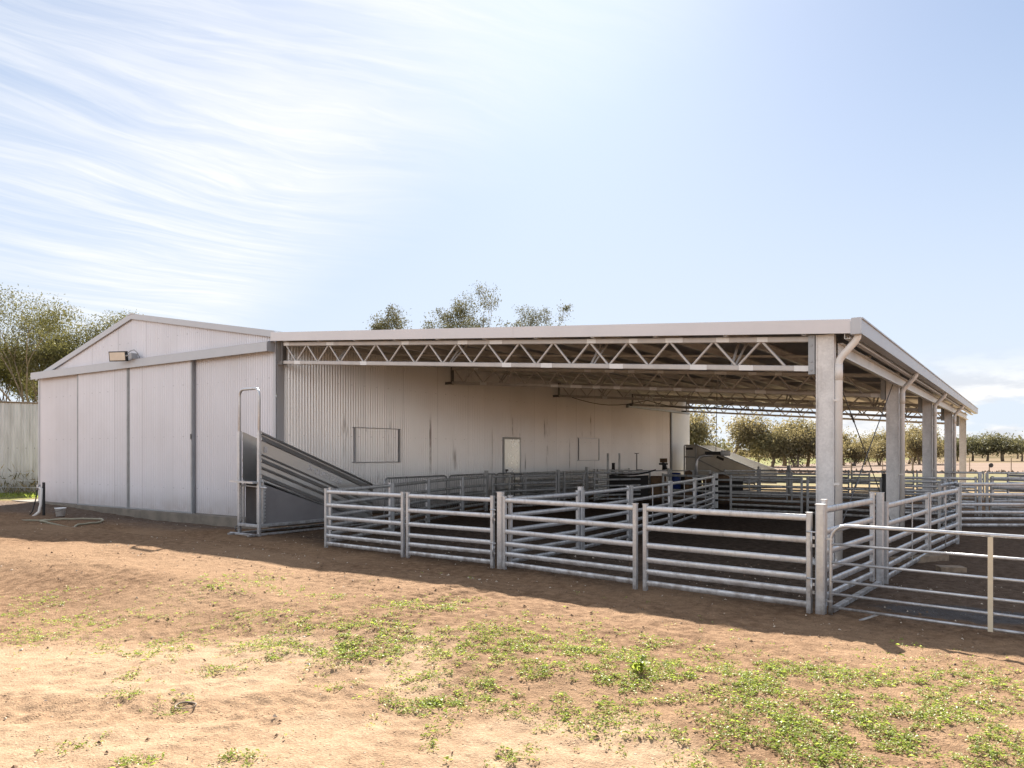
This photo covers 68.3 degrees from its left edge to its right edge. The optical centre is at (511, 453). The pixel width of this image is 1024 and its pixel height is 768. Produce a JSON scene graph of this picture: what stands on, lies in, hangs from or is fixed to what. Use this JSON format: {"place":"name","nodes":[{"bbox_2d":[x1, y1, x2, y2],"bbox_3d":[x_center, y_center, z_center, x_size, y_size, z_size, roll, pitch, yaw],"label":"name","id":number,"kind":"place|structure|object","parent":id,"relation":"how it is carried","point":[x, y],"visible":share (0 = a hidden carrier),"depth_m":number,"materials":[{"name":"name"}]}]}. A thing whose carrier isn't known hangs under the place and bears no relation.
{"place":"outdoors","nodes":[
{"label":"outdoors","id":0,"kind":"place"},
{"bbox_2d":[0,491,37,497],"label":"grass","id":1,"kind":"structure","parent":0,"point":[20,494],"depth_m":28.07,"materials":[{"name":"green plant"}]},
{"bbox_2d":[0,458,1023,767],"bbox_3d":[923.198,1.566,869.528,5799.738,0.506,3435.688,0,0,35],"label":"ground","id":2,"kind":"structure","parent":0,"point":[320,726],"depth_m":6.16,"materials":[{"name":"soil"}]},
{"bbox_2d":[0,464,37,494],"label":"weeds","id":3,"kind":"object","parent":2,"relation":"on","point":[15,486],"visible":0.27,"depth_m":29.38,"materials":[{"name":"green plant"}]},
{"bbox_2d":[0,401,37,494],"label":"water tank","id":4,"kind":"object","parent":2,"relation":"on","point":[19,436],"visible":0.14,"depth_m":29.70,"materials":[{"name":"metal"}]},
{"bbox_2d":[6,371,37,401],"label":"gum tree","id":5,"kind":"object","parent":2,"relation":"on","point":[33,395],"visible":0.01,"depth_m":54.55,"materials":[{"name":"green plant"}]},
{"bbox_2d":[29,482,44,515],"bbox_3d":[-12.296,1.218,19.452,0.438,0.960,0.240,0,0,13],"label":"tap post","id":6,"kind":"object","parent":2,"relation":"on","point":[42,498],"visible":0.9,"depth_m":19.46,"materials":[{"name":"black plastic"}]},
{"bbox_2d":[0,312,94,401],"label":"gum tree","id":7,"kind":"object","parent":2,"relation":"on","point":[8,379],"visible":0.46,"depth_m":47.58,"materials":[{"name":"green plant"}]},
{"bbox_2d":[24,518,103,526],"bbox_3d":[-10.255,1.487,16.996,3.368,0.258,1.876,0,0,35],"label":"garden hose","id":8,"kind":"object","parent":2,"relation":"on","point":[47,520],"visible":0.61,"depth_m":17.79,"materials":[{"name":"grey"}]},
{"bbox_2d":[0,284,143,401],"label":"gum tree","id":9,"kind":"object","parent":2,"relation":"on","point":[46,326],"visible":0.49,"depth_m":46.44,"materials":[{"name":"green plant"}]},
{"bbox_2d":[227,387,372,536],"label":"loading ramp","id":10,"kind":"structure","parent":2,"relation":"on","point":[286,484],"depth_m":15.18,"materials":[{"name":"metal"}]},
{"bbox_2d":[12,313,689,528],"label":"shed","id":11,"kind":"structure","parent":2,"relation":"on","point":[150,433],"depth_m":21.64,"materials":[{"name":"metal"}]},
{"bbox_2d":[77,368,127,508],"bbox_3d":[-12.164,-0.440,22.430,2.940,4.040,0.080,0,0,35],"label":"sliding door","id":12,"kind":"structure","parent":11,"relation":"in","point":[102,396],"depth_m":22.40,"materials":[{"name":"metal"}]},
{"bbox_2d":[109,350,139,361],"bbox_3d":[-10.906,-2.758,21.228,0.873,0.324,0.240,0,0,14],"label":"floodlight","id":13,"kind":"object","parent":11,"relation":"attached to","point":[114,356],"visible":0.96,"depth_m":21.16,"materials":[{"name":"beige plastic"}]},
{"bbox_2d":[128,360,194,513],"bbox_3d":[-9.643,-0.440,20.669,3.130,4.040,0.100,0,0,35],"label":"sliding door","id":14,"kind":"structure","parent":11,"relation":"in","point":[161,397],"depth_m":20.59,"materials":[{"name":"metal"}]},
{"bbox_2d":[352,427,400,462],"bbox_3d":[-3.707,-0.233,20.726,0.057,0.950,1.830,0,0,35],"label":"window","id":15,"kind":"structure","parent":11,"relation":"in","point":[361,435],"depth_m":20.71,"materials":[{"name":"metal"}]},
{"bbox_2d":[502,437,520,495],"bbox_3d":[0.002,0.490,26.051,0.078,2.120,1.050,0,0,35],"label":"door","id":16,"kind":"structure","parent":11,"relation":"in","point":[511,446],"depth_m":26.01,"materials":[{"name":"metal"}]},
{"bbox_2d":[577,438,599,460],"bbox_3d":[3.093,-0.178,30.527,0.057,0.920,1.810,0,0,35],"label":"window","id":17,"kind":"structure","parent":11,"relation":"in","point":[588,448],"depth_m":30.51,"materials":[{"name":"metal"}]},
{"bbox_2d":[671,413,688,474],"bbox_3d":[8.548,-0.270,38.329,0.052,3.540,2.370,0,0,35],"label":"sliding door","id":18,"kind":"structure","parent":11,"relation":"in","point":[679,422],"depth_m":38.21,"materials":[{"name":"metal"}]},
{"bbox_2d":[328,483,391,541],"bbox_3d":[-2.831,1.111,14.287,0.058,1.038,2.370,0,0,17],"label":"sheep hurdle","id":19,"kind":"object","parent":2,"relation":"on","point":[389,514],"visible":0.64,"depth_m":14.11,"materials":[{"name":"metal"}]},
{"bbox_2d":[324,488,404,556],"bbox_3d":[-2.436,1.111,12.304,1.940,1.038,0.058,0,0,38],"label":"sheep hurdle","id":20,"kind":"object","parent":2,"relation":"on","point":[401,523],"visible":0.91,"depth_m":12.24,"materials":[{"name":"metal"}]},
{"bbox_2d":[362,303,411,329],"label":"gum tree","id":21,"kind":"object","parent":2,"relation":"on","point":[394,319],"visible":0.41,"depth_m":64.17,"materials":[{"name":"green plant"}]},
{"bbox_2d":[392,479,427,531],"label":"sheep hurdle","id":22,"kind":"object","parent":2,"relation":"on","point":[425,491],"visible":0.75,"depth_m":16.88,"materials":[{"name":"metal"}]},
{"bbox_2d":[384,475,447,519],"bbox_3d":[-2.441,1.089,19.463,0.044,1.022,2.652,0,0,30],"label":"barred hurdle","id":23,"kind":"object","parent":2,"relation":"on","point":[398,478],"visible":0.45,"depth_m":19.42,"materials":[{"name":"metal"}]},
{"bbox_2d":[430,476,461,519],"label":"sheep hurdle","id":24,"kind":"object","parent":2,"relation":"on","point":[444,489],"visible":0.76,"depth_m":18.79,"materials":[{"name":"metal"}]},
{"bbox_2d":[420,281,522,328],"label":"gum tree","id":25,"kind":"object","parent":2,"relation":"on","point":[449,322],"visible":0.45,"depth_m":60.03,"materials":[{"name":"green plant"}]},
{"bbox_2d":[448,473,496,507],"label":"barred hurdle","id":26,"kind":"object","parent":2,"relation":"on","point":[458,475],"visible":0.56,"depth_m":21.74,"materials":[{"name":"metal"}]},
{"bbox_2d":[464,475,486,511],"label":"sheep hurdle","id":27,"kind":"object","parent":2,"relation":"on","point":[476,493],"visible":0.81,"depth_m":20.54,"materials":[{"name":"metal"}]},
{"bbox_2d":[497,492,503,568],"bbox_3d":[-0.159,1.117,10.577,0.091,1.166,0.091,0,0,35],"label":"yard post","id":28,"kind":"object","parent":2,"relation":"on","point":[499,529],"visible":0.7,"depth_m":10.54,"materials":[{"name":"metal"}]},
{"bbox_2d":[405,492,495,567],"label":"yard gate","id":29,"kind":"structure","parent":28,"relation":"attached to","point":[490,530],"depth_m":11.09,"materials":[{"name":"metal"}]},
{"bbox_2d":[496,472,514,503],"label":"barred hurdle","id":30,"kind":"object","parent":2,"relation":"on","point":[508,473],"visible":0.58,"depth_m":23.43,"materials":[{"name":"metal"}]},
{"bbox_2d":[0,572,1023,767],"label":"grass","id":31,"kind":"structure","parent":2,"relation":"on","point":[749,680],"depth_m":4.92,"materials":[{"name":"green plant"}]},
{"bbox_2d":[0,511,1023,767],"bbox_3d":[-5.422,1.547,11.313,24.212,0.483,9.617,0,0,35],"label":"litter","id":32,"kind":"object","parent":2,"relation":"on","point":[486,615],"visible":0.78,"depth_m":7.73,"materials":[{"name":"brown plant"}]},
{"bbox_2d":[512,471,555,495],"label":"sheep hurdle","id":33,"kind":"object","parent":2,"relation":"on","point":[519,480],"visible":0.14,"depth_m":25.28,"materials":[{"name":"metal"}]},
{"bbox_2d":[512,303,571,326],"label":"gum tree","id":34,"kind":"object","parent":2,"relation":"on","point":[531,319],"visible":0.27,"depth_m":65.19,"materials":[{"name":"green plant"}]},
{"bbox_2d":[508,490,579,566],"bbox_3d":[0.521,1.111,11.469,0.058,1.038,1.887,0,0,36],"label":"sheep hurdle","id":35,"kind":"object","parent":2,"relation":"on","point":[537,526],"visible":0.59,"depth_m":11.36,"materials":[{"name":"metal"}]},
{"bbox_2d":[522,472,584,504],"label":"sheep hurdle","id":36,"kind":"object","parent":2,"relation":"on","point":[537,493],"visible":0.44,"depth_m":23.89,"materials":[{"name":"metal"}]},
{"bbox_2d":[556,470,559,500],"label":"yard post","id":37,"kind":"object","parent":2,"relation":"on","point":[558,481],"visible":0.7,"depth_m":23.14,"materials":[{"name":"metal"}]},
{"bbox_2d":[491,473,556,508],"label":"yard gate","id":38,"kind":"structure","parent":37,"relation":"attached to","point":[525,483],"depth_m":22.25,"materials":[{"name":"metal"}]},
{"bbox_2d":[502,496,638,589],"bbox_3d":[0.687,1.111,9.783,2.226,1.038,0.058,0,0,43],"label":"sheep hurdle","id":39,"kind":"object","parent":2,"relation":"on","point":[633,543],"visible":1,"depth_m":9.67,"materials":[{"name":"metal"}]},
{"bbox_2d":[560,471,586,501],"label":"sheep hurdle","id":40,"kind":"object","parent":2,"relation":"on","point":[566,481],"visible":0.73,"depth_m":24.07,"materials":[{"name":"metal"}]},
{"bbox_2d":[560,469,594,491],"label":"sheep hurdle","id":41,"kind":"object","parent":2,"relation":"on","point":[576,478],"visible":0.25,"depth_m":27.50,"materials":[{"name":"metal"}]},
{"bbox_2d":[578,486,583,549],"bbox_3d":[1.115,1.117,12.274,0.086,1.166,0.086,0,0,33],"label":"yard post","id":42,"kind":"object","parent":2,"relation":"on","point":[581,488],"visible":0.55,"depth_m":12.24,"materials":[{"name":"metal"}]},
{"bbox_2d":[589,469,613,499],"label":"sheep hurdle","id":43,"kind":"object","parent":2,"relation":"on","point":[598,484],"visible":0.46,"depth_m":26.66,"materials":[{"name":"metal"}]},
{"bbox_2d":[584,486,629,549],"bbox_3d":[1.661,1.111,13.191,0.058,1.038,2.021,0,0,31],"label":"sheep hurdle","id":44,"kind":"object","parent":2,"relation":"on","point":[627,512],"visible":0.67,"depth_m":13.28,"materials":[{"name":"metal"}]},
{"bbox_2d":[593,471,650,500],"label":"sheep hurdle","id":45,"kind":"object","parent":2,"relation":"on","point":[594,485],"visible":0.69,"depth_m":25.69,"materials":[{"name":"metal"}]},
{"bbox_2d":[271,317,977,564],"bbox_3d":[6.929,-0.563,24.787,12.928,4.626,25.830,0,0,35],"label":"yard shelter","id":46,"kind":"object","parent":2,"relation":"on","point":[830,371],"visible":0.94,"depth_m":16.02,"materials":[{"name":"metal"}]},
{"bbox_2d":[629,655,649,672],"bbox_3d":[0.886,1.458,5.214,0.151,0.110,0.169,0,0,3],"label":"broadleaf weed","id":47,"kind":"object","parent":2,"relation":"on","point":[640,663],"visible":1,"depth_m":5.22,"materials":[{"name":"green plant"}]},
{"bbox_2d":[632,481,670,538],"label":"sheep hurdle","id":48,"kind":"object","parent":2,"relation":"on","point":[668,504],"visible":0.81,"depth_m":15.37,"materials":[{"name":"metal"}]},
{"bbox_2d":[607,403,742,500],"bbox_3d":[5.610,-0.400,26.163,4.585,4.001,1.109,0,0,11],"label":"sheep handler","id":49,"kind":"object","parent":2,"relation":"on","point":[644,480],"visible":0.64,"depth_m":25.92,"materials":[{"name":"metal"}]},
{"bbox_2d":[672,478,694,526],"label":"sheep hurdle","id":50,"kind":"object","parent":2,"relation":"on","point":[684,499],"visible":0.65,"depth_m":17.56,"materials":[{"name":"metal"}]},
{"bbox_2d":[662,473,713,507],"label":"sheep hurdle","id":51,"kind":"object","parent":2,"relation":"on","point":[674,475],"visible":0.45,"depth_m":22.27,"materials":[{"name":"metal"}]},
{"bbox_2d":[694,475,713,517],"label":"sheep hurdle","id":52,"kind":"object","parent":2,"relation":"on","point":[705,486],"visible":0.73,"depth_m":20.04,"materials":[{"name":"metal"}]},
{"bbox_2d":[690,404,728,445],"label":"gum tree","id":53,"kind":"object","parent":2,"relation":"on","point":[700,427],"visible":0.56,"depth_m":96.78,"materials":[{"name":"green plant"}]},
{"bbox_2d":[714,473,717,507],"bbox_3d":[6.031,1.090,22.288,0.112,1.020,0.112,0,0,23],"label":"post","id":54,"kind":"object","parent":2,"relation":"on","point":[716,490],"visible":0.66,"depth_m":22.24,"materials":[{"name":"metal"}]},
{"bbox_2d":[684,445,776,484],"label":"loading ramp","id":55,"kind":"structure","parent":2,"relation":"on","point":[720,463],"depth_m":37.11,"materials":[{"name":"metal"}]},
{"bbox_2d":[723,469,758,490],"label":"sheep hurdle","id":56,"kind":"object","parent":2,"relation":"on","point":[757,482],"visible":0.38,"depth_m":29.10,"materials":[{"name":"metal"}]},
{"bbox_2d":[715,408,783,457],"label":"gum tree","id":57,"kind":"object","parent":2,"relation":"on","point":[742,429],"visible":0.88,"depth_m":93.35,"materials":[{"name":"green plant"}]},
{"bbox_2d":[712,471,787,500],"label":"sheep hurdle","id":58,"kind":"object","parent":2,"relation":"on","point":[763,480],"visible":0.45,"depth_m":24.84,"materials":[{"name":"metal"}]},
{"bbox_2d":[730,475,802,513],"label":"sheep hurdle","id":59,"kind":"object","parent":2,"relation":"on","point":[800,495],"visible":0.89,"depth_m":20.21,"materials":[{"name":"metal"}]},
{"bbox_2d":[741,417,804,466],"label":"gum tree","id":60,"kind":"object","parent":2,"relation":"on","point":[763,444],"visible":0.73,"depth_m":92.28,"materials":[{"name":"green plant"}]},
{"bbox_2d":[760,469,786,493],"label":"sheep hurdle","id":61,"kind":"object","parent":2,"relation":"on","point":[772,482],"visible":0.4,"depth_m":29.12,"materials":[{"name":"metal"}]},
{"bbox_2d":[758,420,815,466],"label":"gum tree","id":62,"kind":"object","parent":2,"relation":"on","point":[805,438],"visible":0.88,"depth_m":91.91,"materials":[{"name":"green plant"}]},
{"bbox_2d":[764,409,815,465],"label":"gum tree","id":63,"kind":"object","parent":2,"relation":"on","point":[795,423],"visible":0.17,"depth_m":96.23,"materials":[{"name":"green plant"}]},
{"bbox_2d":[794,414,815,465],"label":"gum tree","id":64,"kind":"object","parent":2,"relation":"on","point":[808,464],"visible":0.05,"depth_m":95.97,"materials":[{"name":"green plant"}]},
{"bbox_2d":[791,470,848,495],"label":"sheep hurdle","id":65,"kind":"object","parent":2,"relation":"on","point":[815,482],"visible":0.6,"depth_m":28.45,"materials":[{"name":"metal"}]},
{"bbox_2d":[815,504,826,614],"bbox_3d":[3.100,1.102,7.574,0.098,1.196,0.098,0,0,35],"label":"yard post","id":66,"kind":"object","parent":2,"relation":"on","point":[820,559],"visible":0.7,"depth_m":7.54,"materials":[{"name":"metal"}]},
{"bbox_2d":[643,503,815,613],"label":"yard gate","id":67,"kind":"structure","parent":66,"relation":"attached to","point":[807,560],"depth_m":8.18,"materials":[{"name":"metal"}]},
{"bbox_2d":[820,492,874,605],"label":"yard gate","id":68,"kind":"structure","parent":66,"relation":"attached to","point":[870,538],"depth_m":8.50,"materials":[{"name":"metal"}]},
{"bbox_2d":[826,524,1023,634],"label":"tube gate","id":69,"kind":"structure","parent":66,"relation":"attached to","point":[990,598],"depth_m":6.89,"materials":[{"name":"metal"}]},
{"bbox_2d":[791,472,869,502],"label":"sheep hurdle","id":70,"kind":"object","parent":2,"relation":"on","point":[844,474],"visible":0.46,"depth_m":23.69,"materials":[{"name":"metal"}]},
{"bbox_2d":[800,428,861,465],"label":"gum tree","id":71,"kind":"object","parent":2,"relation":"on","point":[807,452],"visible":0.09,"depth_m":93.27,"materials":[{"name":"green plant"}]},
{"bbox_2d":[806,477,881,517],"bbox_3d":[8.297,1.111,18.914,0.060,1.038,1.867,0,0,-45],"label":"sheep hurdle","id":72,"kind":"object","parent":2,"relation":"on","point":[808,495],"visible":0.57,"depth_m":18.73,"materials":[{"name":"metal"}]},
{"bbox_2d":[843,426,856,464],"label":"gum tree","id":73,"kind":"object","parent":2,"relation":"on","point":[847,441],"visible":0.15,"depth_m":102.05,"materials":[{"name":"green plant"}]},
{"bbox_2d":[828,581,881,612],"bbox_3d":[3.859,1.580,8.426,0.060,0.040,2.050,0,0,38],"label":"sill bar","id":74,"kind":"object","parent":2,"relation":"on","point":[849,600],"visible":0.71,"depth_m":8.31,"materials":[{"name":"metal"}]},
{"bbox_2d":[849,431,878,463],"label":"gum tree","id":75,"kind":"object","parent":2,"relation":"on","point":[865,439],"visible":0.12,"depth_m":107.29,"materials":[{"name":"green plant"}]},
{"bbox_2d":[843,438,885,465],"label":"gum tree","id":76,"kind":"object","parent":2,"relation":"on","point":[857,453],"visible":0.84,"depth_m":97.67,"materials":[{"name":"green plant"}]},
{"bbox_2d":[859,434,885,465],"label":"gum tree","id":77,"kind":"object","parent":2,"relation":"on","point":[883,451],"visible":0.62,"depth_m":101.01,"materials":[{"name":"green plant"}]},
{"bbox_2d":[863,426,885,458],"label":"gum tree","id":78,"kind":"object","parent":2,"relation":"on","point":[883,436],"visible":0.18,"depth_m":110.10,"materials":[{"name":"green plant"}]},
{"bbox_2d":[875,492,884,584],"bbox_3d":[4.524,1.087,9.275,0.091,1.226,0.091,0,0,35],"label":"yard post","id":79,"kind":"object","parent":2,"relation":"on","point":[880,533],"visible":0.7,"depth_m":9.23,"materials":[{"name":"metal"}]},
{"bbox_2d":[851,470,913,497],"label":"sheep hurdle","id":80,"kind":"object","parent":2,"relation":"on","point":[852,471],"visible":0.53,"depth_m":27.40,"materials":[{"name":"metal"}]},
{"bbox_2d":[884,492,928,583],"bbox_3d":[5.481,1.111,10.425,0.060,1.038,2.831,0,0,38],"label":"sheep hurdle","id":81,"kind":"object","parent":2,"relation":"on","point":[888,575],"visible":0.84,"depth_m":10.13,"materials":[{"name":"metal"}]},
{"bbox_2d":[889,553,948,564],"bbox_3d":[6.016,1.565,11.162,1.100,0.110,0.200,0,0,-27],"label":"timber block","id":82,"kind":"object","parent":2,"relation":"on","point":[929,557],"depth_m":11.12,"materials":[{"name":"brown wood"}]},
{"bbox_2d":[905,479,941,520],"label":"sheep hurdle","id":83,"kind":"object","parent":2,"relation":"on","point":[921,491],"visible":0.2,"depth_m":17.68,"materials":[{"name":"metal"}]},
{"bbox_2d":[905,427,941,464],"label":"gum tree","id":84,"kind":"object","parent":2,"relation":"on","point":[914,447],"visible":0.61,"depth_m":109.68,"materials":[{"name":"green plant"}]},
{"bbox_2d":[905,419,942,463],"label":"gum tree","id":85,"kind":"object","parent":2,"relation":"on","point":[918,433],"visible":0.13,"depth_m":114.08,"materials":[{"name":"green plant"}]},
{"bbox_2d":[905,476,976,515],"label":"sheep hurdle","id":86,"kind":"object","parent":2,"relation":"on","point":[963,487],"visible":0.36,"depth_m":19.94,"materials":[{"name":"metal"}]},
{"bbox_2d":[928,487,958,550],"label":"sheep hurdle","id":87,"kind":"object","parent":2,"relation":"on","point":[943,519],"visible":0.77,"depth_m":12.51,"materials":[{"name":"metal"}]},
{"bbox_2d":[937,480,957,528],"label":"sheep hurdle","id":88,"kind":"object","parent":2,"relation":"on","point":[940,514],"visible":0.44,"depth_m":15.45,"materials":[{"name":"metal"}]},
{"bbox_2d":[916,470,983,500],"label":"sheep hurdle","id":89,"kind":"object","parent":2,"relation":"on","point":[917,472],"visible":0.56,"depth_m":26.01,"materials":[{"name":"metal"}]},
{"bbox_2d":[978,473,981,515],"bbox_3d":[12.085,1.097,19.488,0.096,1.206,0.096,0,0,35],"label":"yard post","id":90,"kind":"object","parent":2,"relation":"on","point":[979,490],"visible":0.7,"depth_m":19.45,"materials":[{"name":"metal"}]},
{"bbox_2d":[956,433,1003,460],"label":"paddock tree","id":91,"kind":"object","parent":2,"relation":"on","point":[972,439],"visible":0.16,"depth_m":165.98,"materials":[{"name":"green plant"}]},
{"bbox_2d":[942,481,1023,526],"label":"sheep hurdle","id":92,"kind":"object","parent":2,"relation":"on","point":[990,504],"visible":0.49,"depth_m":16.15,"materials":[{"name":"metal"}]},
{"bbox_2d":[985,473,988,516],"bbox_3d":[12.159,1.097,19.314,0.076,1.206,0.076,0,0,35],"label":"yard post","id":93,"kind":"object","parent":2,"relation":"on","point":[986,491],"visible":0.7,"depth_m":19.29,"materials":[{"name":"metal"}]},
{"bbox_2d":[966,434,1014,460],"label":"paddock tree","id":94,"kind":"object","parent":2,"relation":"on","point":[977,444],"visible":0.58,"depth_m":162.01,"materials":[{"name":"green plant"}]},
{"bbox_2d":[967,431,1023,460],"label":"paddock tree","id":95,"kind":"object","parent":2,"relation":"on","point":[1004,446],"visible":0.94,"depth_m":158.69,"materials":[{"name":"green plant"}]},
{"bbox_2d":[986,471,1023,499],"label":"sheep hurdle","id":96,"kind":"object","parent":2,"relation":"on","point":[1004,490],"visible":0.27,"depth_m":25.44,"materials":[{"name":"metal"}]},
{"bbox_2d":[990,477,1023,516],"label":"sheep hurdle","id":97,"kind":"object","parent":2,"relation":"on","point":[992,479],"visible":0.73,"depth_m":18.98,"materials":[{"name":"metal"}]},
{"bbox_2d":[991,476,1023,510],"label":"sheep hurdle","id":98,"kind":"object","parent":2,"relation":"on","point":[1008,500],"visible":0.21,"depth_m":19.99,"materials":[{"name":"metal"}]},
{"bbox_2d":[1006,473,1023,499],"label":"sheep hurdle","id":99,"kind":"object","parent":2,"relation":"on","point":[1012,475],"visible":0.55,"depth_m":22.54,"materials":[{"name":"metal"}]},
{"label":"yard post","id":100,"kind":"object","parent":2,"relation":"on","visible":0},
{"bbox_2d":[948,480,961,530],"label":"yard gate","id":101,"kind":"structure","parent":100,"relation":"attached to","point":[959,485],"depth_m":15.26,"materials":[{"name":"metal"}]},
{"bbox_2d":[0,0,1023,449],"label":"sky","id":102,"kind":"structure","parent":0,"point":[275,165],"materials":[{"name":"blue"}]},
{"bbox_2d":[745,451,1023,457],"bbox_3d":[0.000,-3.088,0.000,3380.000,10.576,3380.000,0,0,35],"label":"hills","id":103,"kind":"structure","parent":0,"point":[1006,455],"depth_m":311.98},
{"bbox_2d":[704,433,1021,456],"bbox_3d":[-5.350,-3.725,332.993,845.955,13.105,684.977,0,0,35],"label":"woods","id":104,"kind":"object","parent":103,"relation":"on","point":[724,444],"visible":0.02,"depth_m":329.69,"materials":[{"name":"green plant"}]},
{"bbox_2d":[777,468,1023,472],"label":"rubble","id":105,"kind":"object","parent":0,"point":[973,470],"visible":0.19,"depth_m":63.72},
{"bbox_2d":[935,565,966,572],"bbox_3d":[6.003,1.580,10.319,0.320,0.080,0.220,0,0,12],"label":"timber block","id":106,"kind":"object","parent":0,"point":[951,568],"depth_m":10.23,"materials":[{"name":"brown wood"}]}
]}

